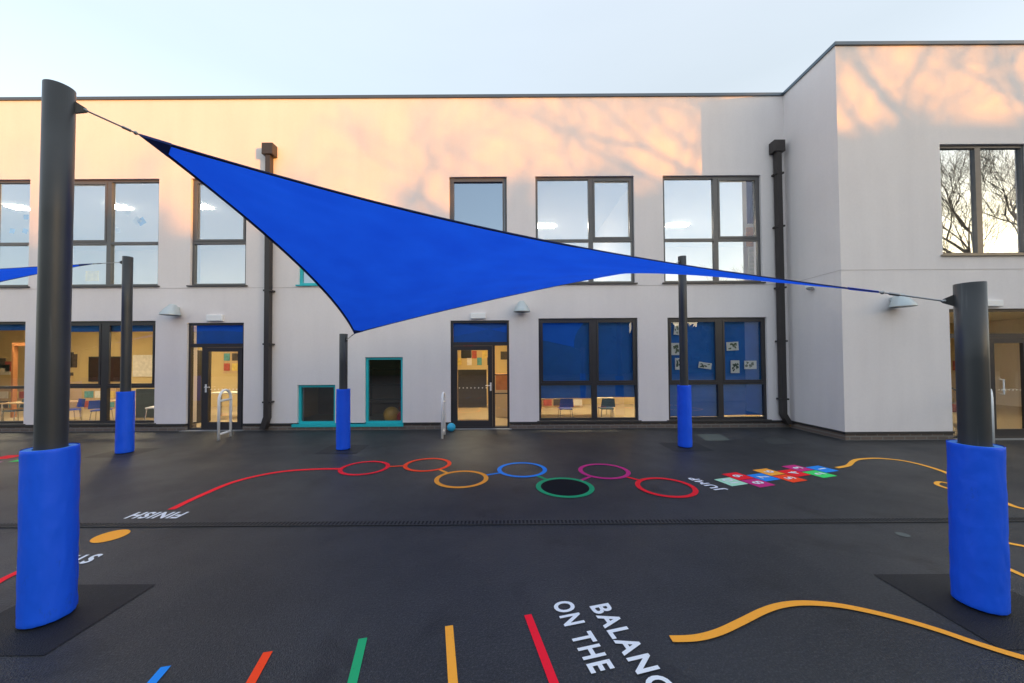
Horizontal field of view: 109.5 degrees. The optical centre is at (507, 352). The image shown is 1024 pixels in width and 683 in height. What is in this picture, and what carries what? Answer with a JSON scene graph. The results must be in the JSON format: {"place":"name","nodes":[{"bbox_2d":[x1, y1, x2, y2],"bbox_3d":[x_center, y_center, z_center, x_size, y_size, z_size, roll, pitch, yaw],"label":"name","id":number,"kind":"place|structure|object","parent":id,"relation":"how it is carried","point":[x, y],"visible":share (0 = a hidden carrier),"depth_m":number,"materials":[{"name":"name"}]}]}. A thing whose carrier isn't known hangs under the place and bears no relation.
{"place":"outdoors","nodes":[
{"label":"outdoors","id":0,"kind":"place"},
{"bbox_2d":[496,375,506,389],"bbox_3d":[-0.136,0.853,10.585,0.434,0.460,0.360,0,-1,0],"label":"wooden crate","id":1,"kind":"object","parent":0,"point":[501,382],"visible":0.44,"depth_m":10.40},
{"bbox_2d":[0,427,1023,682],"bbox_3d":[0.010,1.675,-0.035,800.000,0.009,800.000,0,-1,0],"label":"ground","id":2,"kind":"structure","parent":0,"point":[648,555],"depth_m":3.01,"materials":[{"name":"rubber"}]},
{"bbox_2d":[15,79,86,629],"bbox_3d":[-3.046,-0.026,2.424,0.256,3.550,0.261,0,-1,0],"label":"sail pole","id":3,"kind":"object","parent":2,"relation":"on","point":[47,575],"visible":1,"depth_m":2.37,"materials":[{"name":"paint"}]},
{"bbox_2d":[83,108,945,339],"bbox_3d":[0.107,-1.037,4.714,6.356,1.498,4.430,0,-1,0],"label":"shade sail","id":4,"kind":"object","parent":3,"relation":"hanging from","point":[364,264],"visible":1,"depth_m":3.81,"materials":[{"name":"fabric"}]},
{"bbox_2d":[115,256,134,453],"bbox_3d":[-7.130,0.035,6.765,0.255,3.660,0.261,0,-1,0],"label":"sail pole","id":5,"kind":"object","parent":2,"relation":"on","point":[125,422],"visible":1,"depth_m":6.71,"materials":[{"name":"paint"}]},
{"bbox_2d":[0,262,119,281],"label":"shade sail","id":6,"kind":"object","parent":5,"relation":"hanging from","point":[6,274],"visible":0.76,"depth_m":6.26,"materials":[{"name":"fabric"}]},
{"bbox_2d":[217,389,231,440],"bbox_3d":[-6.230,1.341,7.967,0.052,1.086,0.464,0,-1,-8],"label":"hoop barrier","id":7,"kind":"object","parent":2,"relation":"on","point":[229,399],"visible":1,"depth_m":7.91,"materials":[{"name":"silver metal"}]},
{"bbox_2d":[336,334,349,449],"bbox_3d":[-3.146,0.744,6.918,0.255,2.200,0.260,0,-1,0],"label":"sail pole","id":8,"kind":"object","parent":2,"relation":"on","point":[343,417],"visible":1,"depth_m":6.84,"materials":[{"name":"paint"}]},
{"bbox_2d":[441,392,445,438],"bbox_3d":[-1.427,1.363,7.996,0.052,0.986,0.491,0,-1,-3],"label":"hoop barrier","id":9,"kind":"object","parent":2,"relation":"on","point":[443,414],"visible":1,"depth_m":8.04,"materials":[{"name":"silver metal"}]},
{"bbox_2d":[447,423,454,431],"bbox_3d":[-1.341,1.768,8.565,0.200,0.200,0.200,0,-1,0],"label":"play ball","id":10,"kind":"object","parent":2,"relation":"on","point":[451,427],"visible":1,"depth_m":8.49,"materials":[{"name":"blue"}]},
{"bbox_2d":[0,40,1023,439],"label":"school building","id":11,"kind":"structure","parent":2,"relation":"on","point":[888,166],"depth_m":8.93,"materials":[{"name":"white paint"}]},
{"bbox_2d":[0,358,5,364],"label":"poster","id":12,"kind":"object","parent":11,"relation":"attached to","point":[2,361],"visible":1,"depth_m":13.37,"materials":[{"name":"black paper"}]},
{"bbox_2d":[0,365,10,374],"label":"poster","id":13,"kind":"object","parent":11,"relation":"attached to","point":[4,369],"visible":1,"depth_m":13.36,"materials":[{"name":"white paper"}]},
{"bbox_2d":[5,361,10,370],"bbox_3d":[-18.401,0.516,13.379,0.340,0.370,0.029,0,-1,0],"label":"poster","id":14,"kind":"object","parent":11,"relation":"attached to","point":[7,362],"visible":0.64,"depth_m":13.37,"materials":[{"name":"paper"}]},
{"bbox_2d":[0,389,23,409],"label":"storage unit","id":15,"kind":"object","parent":11,"relation":"on","point":[5,395],"visible":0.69,"depth_m":12.88,"materials":[{"name":"brown wood"}]},
{"bbox_2d":[1,399,23,420],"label":"classroom chair","id":16,"kind":"object","parent":11,"relation":"on","point":[17,410],"visible":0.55,"depth_m":9.92,"materials":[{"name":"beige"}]},
{"bbox_2d":[0,322,25,425],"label":"window","id":17,"kind":"structure","parent":11,"relation":"in","point":[3,325],"depth_m":8.95,"materials":[{"name":"black metal"}]},
{"bbox_2d":[0,181,29,287],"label":"window","id":18,"kind":"structure","parent":11,"relation":"in","point":[1,182],"depth_m":9.01,"materials":[{"name":"black metal"}]},
{"bbox_2d":[4,205,29,209],"bbox_3d":[-15.112,-4.480,11.198,0.550,0.029,0.350,0,-1,0],"label":"ceiling light","id":19,"kind":"object","parent":11,"relation":"attached to","point":[19,207],"visible":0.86,"depth_m":11.15,"materials":[{"name":"white plastic"}]},
{"bbox_2d":[10,343,24,417],"bbox_3d":[-14.838,0.835,11.037,0.489,2.270,0.100,0,-1,0],"label":"doorway","id":20,"kind":"structure","parent":11,"relation":"attached to","point":[14,370],"depth_m":11.01,"materials":[{"name":"brown wood"}]},
{"bbox_2d":[0,400,85,420],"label":"classroom table","id":21,"kind":"object","parent":11,"relation":"on","point":[20,402],"visible":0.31,"depth_m":9.98,"materials":[{"name":"brown wood"}]},
{"bbox_2d":[70,354,76,367],"bbox_3d":[-16.191,0.307,13.383,0.500,0.500,0.029,0,-1,0],"label":"picture","id":22,"kind":"object","parent":11,"relation":"attached to","point":[74,357],"visible":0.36,"depth_m":13.37},
{"bbox_2d":[69,398,85,419],"bbox_3d":[-12.194,1.621,10.100,0.382,0.632,0.446,-1,-1,20],"label":"classroom chair","id":23,"kind":"object","parent":11,"relation":"on","point":[81,403],"visible":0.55,"depth_m":10.23,"materials":[{"name":"blue plastic"}]},
{"bbox_2d":[85,271,98,280],"bbox_3d":[-11.431,-2.102,9.953,0.360,0.280,0.010,0,-1,0],"label":"poster","id":24,"kind":"object","parent":11,"relation":"attached to","point":[91,275],"visible":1,"depth_m":9.95,"materials":[{"name":"white paper"}]},
{"bbox_2d":[88,400,113,419],"bbox_3d":[-11.175,1.611,9.942,0.382,0.632,0.446,0,-1,-30],"label":"classroom chair","id":25,"kind":"object","parent":11,"relation":"on","point":[94,404],"visible":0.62,"depth_m":9.77,"materials":[{"name":"blue plastic"}]},
{"bbox_2d":[83,388,119,408],"bbox_3d":[-14.540,1.637,13.085,1.141,0.750,0.430,0,-1,0],"label":"storage unit","id":26,"kind":"object","parent":11,"relation":"on","point":[91,394],"visible":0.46,"depth_m":12.88,"materials":[{"name":"brown wood"}]},
{"bbox_2d":[88,356,119,381],"bbox_3d":[-14.706,0.608,13.361,1.520,0.920,0.059,0,-1,0],"label":"television","id":27,"kind":"object","parent":11,"relation":"attached to","point":[93,369],"visible":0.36,"depth_m":13.33,"materials":[{"name":"black"}]},
{"bbox_2d":[69,321,155,424],"bbox_3d":[-9.886,0.497,8.940,2.558,2.535,0.225,0,-1,0],"label":"window","id":28,"kind":"structure","parent":11,"relation":"in","point":[104,328],"depth_m":8.93,"materials":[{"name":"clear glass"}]},
{"bbox_2d":[72,180,159,286],"bbox_3d":[-9.861,-2.953,8.988,2.552,2.695,0.175,0,-1,0],"label":"window","id":29,"kind":"structure","parent":11,"relation":"in","point":[109,226],"depth_m":9.00,"materials":[{"name":"black metal"}]},
{"bbox_2d":[115,204,132,209],"bbox_3d":[-12.011,-4.499,11.198,0.550,0.029,0.350,0,-1,0],"label":"ceiling light","id":30,"kind":"object","parent":11,"relation":"attached to","point":[121,207],"visible":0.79,"depth_m":11.20,"materials":[{"name":"white"}]},
{"bbox_2d":[133,216,140,225],"bbox_3d":[-10.641,-3.772,10.385,0.283,0.283,0.005,0,-1,0],"label":"paper decoration","id":31,"kind":"object","parent":11,"relation":"hanging from","point":[135,221],"visible":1,"depth_m":10.38,"materials":[{"name":"white paper"}]},
{"bbox_2d":[137,217,145,225],"bbox_3d":[-10.511,-3.757,10.385,0.276,0.276,0.005,0,-1,0],"label":"paper decoration","id":32,"kind":"object","parent":11,"relation":"hanging from","point":[142,221],"visible":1,"depth_m":10.38,"materials":[{"name":"blue paper"}]},
{"bbox_2d":[132,355,151,376],"bbox_3d":[-13.459,0.491,13.379,0.800,0.800,0.029,0,-1,0],"label":"notice board","id":33,"kind":"object","parent":11,"relation":"attached to","point":[142,365],"visible":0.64,"depth_m":13.36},
{"bbox_2d":[136,389,153,417],"bbox_3d":[-10.010,1.400,9.999,0.500,0.800,0.050,0,-1,0],"label":"display board","id":34,"kind":"object","parent":11,"relation":"attached to","point":[144,398],"visible":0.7,"depth_m":9.97,"materials":[{"name":"fabric"}]},
{"bbox_2d":[144,406,153,419],"bbox_3d":[-9.355,1.502,9.761,0.496,0.821,0.580,0,-1,-20],"label":"table","id":35,"kind":"object","parent":11,"relation":"on","point":[151,407],"visible":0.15,"depth_m":9.47,"materials":[{"name":"white paint"}]},
{"bbox_2d":[159,304,180,315],"bbox_3d":[-8.110,-1.038,8.699,0.400,0.280,0.408,0,-1,0],"label":"wall lamp","id":36,"kind":"object","parent":11,"relation":"attached to","point":[171,310],"visible":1,"depth_m":8.64,"materials":[{"name":"silver metal"}]},
{"bbox_2d":[193,350,211,423],"bbox_3d":[-8.406,0.924,9.934,0.124,1.970,0.500,0,-1,0],"label":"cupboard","id":37,"kind":"object","parent":11,"relation":"on","point":[199,374],"visible":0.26,"depth_m":9.79,"materials":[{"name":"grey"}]},
{"bbox_2d":[201,204,214,208],"bbox_3d":[-9.481,-4.514,11.198,0.550,0.029,0.350,0,-1,0],"label":"ceiling light","id":38,"kind":"object","parent":11,"relation":"attached to","point":[204,206],"visible":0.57,"depth_m":11.23,"materials":[{"name":"white"}]},
{"bbox_2d":[182,323,243,430],"bbox_3d":[-7.196,0.588,8.906,1.522,2.636,0.270,0,-1,0],"label":"door","id":39,"kind":"structure","parent":11,"relation":"in","point":[212,337],"depth_m":8.92,"materials":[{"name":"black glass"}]},
{"bbox_2d":[206,315,223,320],"bbox_3d":[-7.171,-0.845,8.863,0.390,0.154,0.074,0,-1,0],"label":"emergency light","id":40,"kind":"object","parent":11,"relation":"attached to","point":[214,317],"visible":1,"depth_m":8.83,"materials":[{"name":"white paint"}]},
{"bbox_2d":[186,180,247,286],"bbox_3d":[-7.156,-2.969,8.988,1.474,2.695,0.175,0,-1,0],"label":"window","id":41,"kind":"structure","parent":11,"relation":"in","point":[196,241],"depth_m":9.00,"materials":[{"name":"black metal"}]},
{"bbox_2d":[211,391,236,415],"bbox_3d":[-8.282,1.551,10.771,1.000,0.750,0.600,0,-1,0],"label":"classroom table","id":42,"kind":"object","parent":11,"relation":"on","point":[232,392],"visible":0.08,"depth_m":10.94,"materials":[{"name":"beige"}]},
{"bbox_2d":[223,352,237,372],"bbox_3d":[-9.914,0.345,13.382,1.200,0.850,0.029,0,-1,0],"label":"notice board","id":43,"kind":"object","parent":11,"relation":"attached to","point":[230,362],"visible":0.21,"depth_m":13.37,"materials":[{"name":"brown wood"}]},
{"bbox_2d":[224,363,229,370],"bbox_3d":[-10.363,0.537,13.342,0.200,0.270,0.029,0,-1,0],"label":"poster","id":44,"kind":"object","parent":43,"relation":"attached to","point":[226,366],"visible":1,"depth_m":13.33,"materials":[{"name":"red paper"}]},
{"bbox_2d":[224,353,229,360],"bbox_3d":[-10.365,0.167,13.350,0.200,0.270,0.029,0,-1,0],"label":"poster","id":45,"kind":"object","parent":43,"relation":"attached to","point":[226,356],"visible":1,"depth_m":13.34,"materials":[{"name":"green paper"}]},
{"bbox_2d":[232,363,237,370],"bbox_3d":[-10.063,0.535,13.342,0.200,0.270,0.029,0,-1,0],"label":"poster","id":46,"kind":"object","parent":43,"relation":"attached to","point":[234,366],"visible":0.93,"depth_m":13.33,"materials":[{"name":"yellow paper"}]},
{"bbox_2d":[232,353,237,360],"bbox_3d":[-10.065,0.165,13.350,0.200,0.270,0.029,0,-1,0],"label":"poster","id":47,"kind":"object","parent":43,"relation":"attached to","point":[234,356],"visible":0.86,"depth_m":13.34,"materials":[{"name":"brown paper"}]},
{"bbox_2d":[295,268,317,285],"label":"window","id":48,"kind":"structure","parent":11,"relation":"in","point":[302,283],"depth_m":8.97,"materials":[{"name":"teal"}]},
{"bbox_2d":[291,385,335,426],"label":"window","id":49,"kind":"structure","parent":11,"relation":"in","point":[302,423],"depth_m":8.90,"materials":[{"name":"teal"}]},
{"bbox_2d":[350,357,403,426],"bbox_3d":[-3.211,0.965,8.912,1.308,1.692,0.160,0,-1,0],"label":"window","id":50,"kind":"structure","parent":11,"relation":"in","point":[383,423],"depth_m":8.91,"materials":[{"name":"teal"}]},
{"bbox_2d":[369,367,400,415],"bbox_3d":[-3.614,1.163,10.778,1.091,1.470,0.400,0,-1,0],"label":"shelf unit","id":51,"kind":"object","parent":11,"relation":"on","point":[384,399],"visible":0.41,"depth_m":10.67,"materials":[{"name":"brown"}]},
{"bbox_2d":[383,407,398,419],"bbox_3d":[-3.096,1.655,9.618,0.430,0.430,0.430,0,-1,0],"label":"exercise ball","id":52,"kind":"object","parent":11,"relation":"on","point":[390,413],"visible":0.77,"depth_m":9.46,"materials":[{"name":"yellow"}]},
{"bbox_2d":[397,411,400,419],"bbox_3d":[-2.749,1.696,9.517,0.340,0.340,0.340,0,-1,0],"label":"exercise ball","id":53,"kind":"object","parent":11,"relation":"on","point":[399,416],"visible":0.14,"depth_m":9.38,"materials":[{"name":"red"}]},
{"bbox_2d":[461,350,471,357],"bbox_3d":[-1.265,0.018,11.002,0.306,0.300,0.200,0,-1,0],"label":"poster","id":54,"kind":"object","parent":11,"relation":"attached to","point":[466,353],"visible":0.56,"depth_m":10.90,"materials":[{"name":"black paper"}]},
{"bbox_2d":[467,358,471,364],"bbox_3d":[-1.428,0.329,13.381,0.170,0.280,0.029,0,-1,0],"label":"poster","id":55,"kind":"object","parent":11,"relation":"attached to","point":[469,361],"visible":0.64,"depth_m":13.37,"materials":[{"name":"beige paper"}]},
{"bbox_2d":[458,369,486,407],"bbox_3d":[-1.004,1.015,10.211,0.808,1.070,0.060,0,-1,0],"label":"display board","id":56,"kind":"object","parent":11,"relation":"in","point":[472,397],"visible":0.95,"depth_m":10.18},
{"bbox_2d":[472,351,476,357],"bbox_3d":[-1.243,0.078,13.386,0.170,0.280,0.029,0,-1,0],"label":"poster","id":57,"kind":"object","parent":11,"relation":"attached to","point":[474,354],"visible":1,"depth_m":13.37,"materials":[{"name":"red paper"}]},
{"bbox_2d":[470,313,485,318],"bbox_3d":[-0.733,-0.896,8.863,0.366,0.139,0.074,0,-1,0],"label":"emergency light","id":58,"kind":"object","parent":11,"relation":"attached to","point":[478,315],"visible":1,"depth_m":8.83,"materials":[{"name":"white paint"}]},
{"bbox_2d":[450,178,506,231],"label":"window","id":59,"kind":"structure","parent":11,"relation":"in","point":[452,180],"depth_m":9.02,"materials":[{"name":"black metal"}]},
{"bbox_2d":[477,358,481,364],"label":"poster","id":60,"kind":"object","parent":11,"relation":"attached to","point":[479,361],"visible":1,"depth_m":13.37,"materials":[{"name":"green paper"}]},
{"bbox_2d":[447,321,511,429],"bbox_3d":[-0.703,0.539,8.906,1.573,2.656,0.270,0,-1,0],"label":"door","id":61,"kind":"structure","parent":11,"relation":"in","point":[468,335],"depth_m":8.92,"materials":[{"name":"black glass"}]},
{"bbox_2d":[482,351,486,357],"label":"poster","id":62,"kind":"object","parent":11,"relation":"attached to","point":[484,354],"visible":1,"depth_m":13.37,"materials":[{"name":"yellow paper"}]},
{"bbox_2d":[496,390,509,417],"bbox_3d":[-0.132,1.478,10.571,0.434,0.790,0.400,0,-1,0],"label":"cupboard","id":63,"kind":"object","parent":11,"relation":"on","point":[501,405],"visible":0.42,"depth_m":10.37,"materials":[{"name":"beige wood"}]},
{"bbox_2d":[501,351,506,359],"bbox_3d":[-0.155,0.111,13.385,0.240,0.300,0.029,0,-1,0],"label":"picture","id":64,"kind":"object","parent":11,"relation":"attached to","point":[503,355],"visible":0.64,"depth_m":13.37},
{"bbox_2d":[513,301,529,312],"bbox_3d":[0.330,-1.117,8.699,0.400,0.280,0.408,0,-1,0],"label":"wall lamp","id":65,"kind":"object","parent":11,"relation":"attached to","point":[521,307],"visible":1,"depth_m":8.60,"materials":[{"name":"silver metal"}]},
{"bbox_2d":[538,224,555,227],"bbox_3d":[1.321,-4.541,12.998,0.750,0.029,0.350,0,-1,0],"label":"ceiling light","id":66,"kind":"object","parent":11,"relation":"attached to","point":[546,225],"visible":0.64,"depth_m":12.91,"materials":[{"name":"white plastic"}]},
{"bbox_2d":[541,399,582,406],"bbox_3d":[1.898,1.557,12.785,1.421,0.700,0.430,0,-1,0],"label":"storage unit","id":67,"kind":"object","parent":11,"relation":"on","point":[556,403],"visible":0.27,"depth_m":12.57,"materials":[{"name":"brown wood"}]},
{"bbox_2d":[558,399,573,416],"bbox_3d":[1.539,1.530,9.688,0.382,0.632,0.446,0,-1,0],"label":"classroom chair","id":68,"kind":"object","parent":11,"relation":"on","point":[566,404],"visible":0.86,"depth_m":9.52,"materials":[{"name":"blue plastic"}]},
{"bbox_2d":[541,397,612,416],"bbox_3d":[1.909,1.580,10.569,2.200,0.560,0.700,0,-1,0],"label":"classroom table","id":69,"kind":"object","parent":11,"relation":"on","point":[583,398],"visible":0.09,"depth_m":10.23,"materials":[{"name":"beige"}]},
{"bbox_2d":[535,177,637,284],"bbox_3d":[1.904,-3.023,8.988,2.538,2.695,0.175,0,-1,0],"label":"window","id":70,"kind":"structure","parent":11,"relation":"in","point":[591,181],"depth_m":9.00,"materials":[{"name":"black metal"}]},
{"bbox_2d":[537,318,641,421],"bbox_3d":[1.975,0.426,8.940,2.538,2.535,0.225,0,-1,0],"label":"window","id":71,"kind":"structure","parent":11,"relation":"in","point":[592,358],"depth_m":9.04,"materials":[{"name":"blue glass"}]},
{"bbox_2d":[598,398,614,416],"bbox_3d":[2.629,1.523,9.688,0.382,0.632,0.446,0,-1,0],"label":"classroom chair","id":72,"kind":"object","parent":11,"relation":"on","point":[607,403],"visible":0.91,"depth_m":9.52,"materials":[{"name":"green"}]},
{"bbox_2d":[671,343,678,354],"bbox_3d":[4.163,-0.088,8.987,0.234,0.300,0.007,0,-1,0],"label":"paper sheet","id":73,"kind":"object","parent":11,"relation":"attached to","point":[674,348],"visible":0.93,"depth_m":8.99,"materials":[{"name":"white paper"}]},
{"bbox_2d":[674,324,678,334],"bbox_3d":[4.219,-0.568,8.997,0.208,0.280,0.007,0,-1,0],"label":"paper sheet","id":74,"kind":"object","parent":11,"relation":"attached to","point":[676,329],"visible":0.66,"depth_m":9.00,"materials":[{"name":"white paper"}]},
{"bbox_2d":[665,223,689,226],"bbox_3d":[6.090,-4.570,12.998,0.750,0.029,0.350,0,-1,0],"label":"ceiling light","id":75,"kind":"object","parent":11,"relation":"attached to","point":[677,224],"visible":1,"depth_m":12.98,"materials":[{"name":"white plastic"}]},
{"bbox_2d":[675,358,679,369],"bbox_3d":[4.248,0.281,8.979,0.207,0.290,0.007,0,-1,0],"label":"paper sheet","id":76,"kind":"object","parent":11,"relation":"attached to","point":[677,365],"visible":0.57,"depth_m":8.98,"materials":[{"name":"white paper"}]},
{"bbox_2d":[698,362,711,368],"bbox_3d":[4.888,0.323,8.978,0.340,0.197,0.007,0,-1,0],"label":"paper sheet","id":77,"kind":"object","parent":11,"relation":"attached to","point":[704,365],"visible":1,"depth_m":8.98,"materials":[{"name":"white paper"}]},
{"bbox_2d":[662,176,765,283],"bbox_3d":[5.054,-3.042,8.988,2.526,2.695,0.175,0,-1,0],"label":"window","id":78,"kind":"structure","parent":11,"relation":"in","point":[715,188],"depth_m":9.00,"materials":[{"name":"black metal"}]},
{"bbox_2d":[667,317,771,421],"bbox_3d":[5.144,0.407,8.940,2.535,2.535,0.225,0,-1,0],"label":"window","id":79,"kind":"structure","parent":11,"relation":"in","point":[719,392],"depth_m":9.03,"materials":[{"name":"blue glass"}]},
{"bbox_2d":[726,342,738,350],"bbox_3d":[5.574,-0.156,8.988,0.313,0.228,0.007,0,-1,0],"label":"paper sheet","id":80,"kind":"object","parent":11,"relation":"attached to","point":[731,346],"visible":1,"depth_m":8.99,"materials":[{"name":"white paper"}]},
{"bbox_2d":[731,360,739,372],"bbox_3d":[5.634,0.352,8.977,0.218,0.314,0.007,0,-1,0],"label":"paper sheet","id":81,"kind":"object","parent":11,"relation":"attached to","point":[735,367],"visible":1,"depth_m":8.98,"materials":[{"name":"white paper"}]},
{"bbox_2d":[746,181,752,223],"bbox_3d":[6.272,-3.888,9.322,0.244,1.150,0.060,0,-1,0],"label":"curtain","id":82,"kind":"object","parent":11,"relation":"hanging from","point":[749,195],"visible":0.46,"depth_m":9.32,"materials":[{"name":"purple fabric"}]},
{"bbox_2d":[746,227,753,246],"bbox_3d":[6.454,-3.059,9.580,0.290,0.500,0.030,0,-1,0],"label":"display board","id":83,"kind":"object","parent":11,"relation":"attached to","point":[749,231],"visible":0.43,"depth_m":9.57,"materials":[{"name":"grey"}]},
{"bbox_2d":[744,361,756,368],"bbox_3d":[6.014,0.307,8.978,0.307,0.208,0.007,0,-1,0],"label":"paper sheet","id":84,"kind":"object","parent":11,"relation":"attached to","point":[750,364],"visible":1,"depth_m":8.98,"materials":[{"name":"white paper"}]},
{"bbox_2d":[748,248,753,273],"bbox_3d":[6.470,-2.285,9.539,0.268,0.950,0.020,0,-1,0],"label":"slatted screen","id":85,"kind":"object","parent":11,"relation":"attached to","point":[749,261],"visible":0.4,"depth_m":9.53,"materials":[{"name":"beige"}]},
{"bbox_2d":[805,285,814,289],"bbox_3d":[6.793,-1.465,8.152,0.164,0.130,0.150,0,-1,0],"label":"security camera","id":86,"kind":"object","parent":11,"relation":"attached to","point":[807,287],"visible":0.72,"depth_m":8.11,"materials":[{"name":"white paint"}]},
{"bbox_2d":[889,293,917,307],"bbox_3d":[7.908,-1.058,7.257,0.400,0.280,0.408,0,-1,0],"label":"wall lamp","id":87,"kind":"object","parent":11,"relation":"attached to","point":[899,301],"visible":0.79,"depth_m":7.19,"materials":[{"name":"silver metal"}]},
{"bbox_2d":[940,145,1023,255],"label":"window","id":88,"kind":"structure","parent":11,"relation":"in","point":[975,159],"depth_m":7.58,"materials":[{"name":"grey metal"}]},
{"bbox_2d":[949,309,1023,439],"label":"door","id":89,"kind":"structure","parent":11,"relation":"in","point":[1000,434],"depth_m":7.47,"materials":[{"name":"black glass"}]},
{"bbox_2d":[988,300,1003,306],"bbox_3d":[9.933,-1.009,7.423,0.372,0.131,0.074,0,-1,0],"label":"emergency light","id":90,"kind":"object","parent":11,"relation":"attached to","point":[993,303],"visible":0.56,"depth_m":7.39,"materials":[{"name":"white paint"}]},
{"bbox_2d":[677,256,691,447],"bbox_3d":[3.375,-0.024,6.965,0.254,3.660,0.261,0,-1,0],"label":"sail pole","id":91,"kind":"object","parent":2,"relation":"on","point":[684,406],"visible":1,"depth_m":6.89,"materials":[{"name":"paint"}]},
{"bbox_2d":[943,281,1010,615],"bbox_3d":[3.193,0.618,2.481,0.254,2.190,0.261,0,-1,0],"label":"sail pole","id":92,"kind":"object","parent":2,"relation":"on","point":[979,554],"visible":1,"depth_m":2.42,"materials":[{"name":"paint"}]},
{"bbox_2d":[991,389,994,443],"bbox_3d":[9.388,1.234,7.043,0.619,1.076,0.052,1,-2,-40],"label":"hoop barrier","id":93,"kind":"object","parent":2,"relation":"on","point":[993,423],"visible":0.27,"depth_m":6.84,"materials":[{"name":"silver metal"}]},
{"bbox_2d":[0,0,1023,96],"label":"sky","id":94,"kind":"structure","parent":0,"point":[90,47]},
{"bbox_2d":[952,388,956,411],"bbox_3d":[10.891,1.294,9.164,0.660,0.973,0.620,0,-1,0],"label":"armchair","id":95,"kind":"object","parent":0,"point":[954,408],"visible":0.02,"depth_m":8.89,"materials":[{"name":"red fabric"}]}
]}

